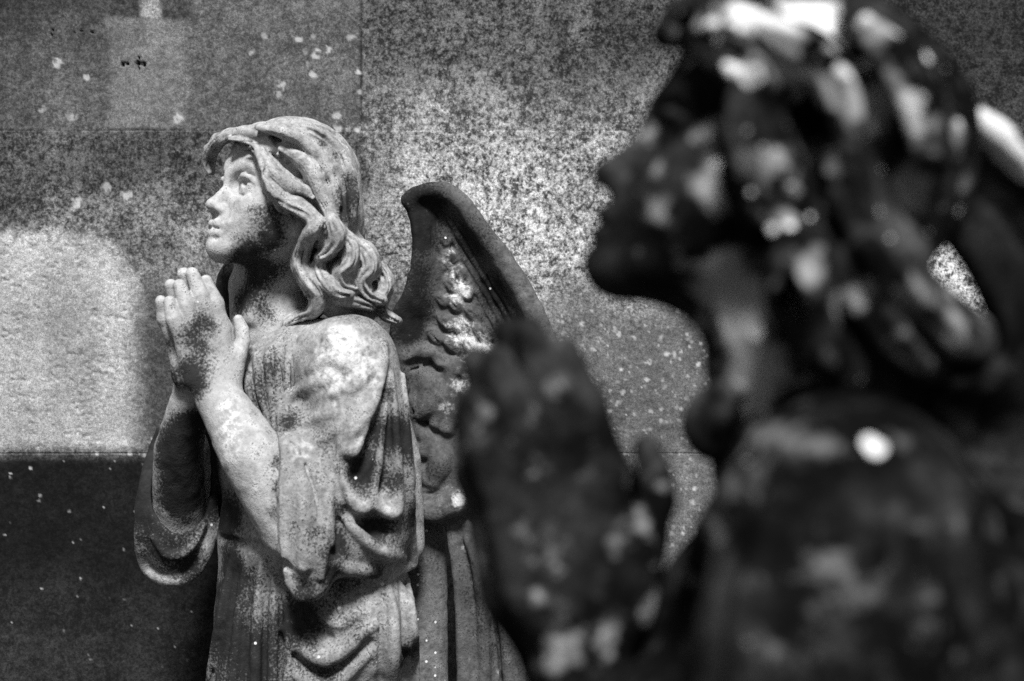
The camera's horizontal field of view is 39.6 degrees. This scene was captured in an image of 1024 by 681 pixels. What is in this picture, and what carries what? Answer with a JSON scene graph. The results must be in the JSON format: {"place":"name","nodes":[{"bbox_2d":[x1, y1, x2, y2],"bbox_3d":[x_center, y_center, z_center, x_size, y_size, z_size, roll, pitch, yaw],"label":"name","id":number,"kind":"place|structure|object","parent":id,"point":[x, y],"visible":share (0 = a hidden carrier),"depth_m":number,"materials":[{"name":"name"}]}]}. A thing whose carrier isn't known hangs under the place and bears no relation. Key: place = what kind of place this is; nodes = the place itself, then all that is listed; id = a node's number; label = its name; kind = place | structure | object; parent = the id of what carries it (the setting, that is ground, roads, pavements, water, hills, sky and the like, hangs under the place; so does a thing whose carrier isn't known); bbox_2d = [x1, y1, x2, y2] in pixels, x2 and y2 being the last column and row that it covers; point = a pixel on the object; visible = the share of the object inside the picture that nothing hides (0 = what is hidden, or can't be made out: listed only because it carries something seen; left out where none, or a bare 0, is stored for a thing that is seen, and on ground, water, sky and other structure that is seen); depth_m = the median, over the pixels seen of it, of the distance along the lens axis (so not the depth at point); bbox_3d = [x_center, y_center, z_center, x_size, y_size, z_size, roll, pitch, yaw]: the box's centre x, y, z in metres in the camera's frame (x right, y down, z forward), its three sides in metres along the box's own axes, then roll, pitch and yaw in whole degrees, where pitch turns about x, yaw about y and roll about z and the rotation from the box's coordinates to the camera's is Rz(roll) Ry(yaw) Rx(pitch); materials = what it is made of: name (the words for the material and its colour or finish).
{"place":"outdoors","nodes":[
{"label":"outdoors","id":0,"kind":"place"},
{"bbox_2d":[134,116,555,680],"bbox_3d":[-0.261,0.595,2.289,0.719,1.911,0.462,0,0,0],"label":"angel statue","id":1,"kind":"object","parent":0,"point":[303,441],"visible":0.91,"depth_m":2.18,"materials":[{"name":"stone"}]},
{"bbox_2d":[0,0,1023,680],"bbox_3d":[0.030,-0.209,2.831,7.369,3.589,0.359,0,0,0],"label":"stone wall","id":2,"kind":"structure","parent":0,"point":[514,120],"depth_m":2.66,"materials":[{"name":"grey stone"}]},
{"bbox_2d":[452,0,1023,680],"bbox_3d":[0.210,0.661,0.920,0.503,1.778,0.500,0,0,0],"label":"angel statue","id":3,"kind":"object","parent":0,"point":[802,194],"visible":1,"depth_m":0.84,"materials":[{"name":"stone"}]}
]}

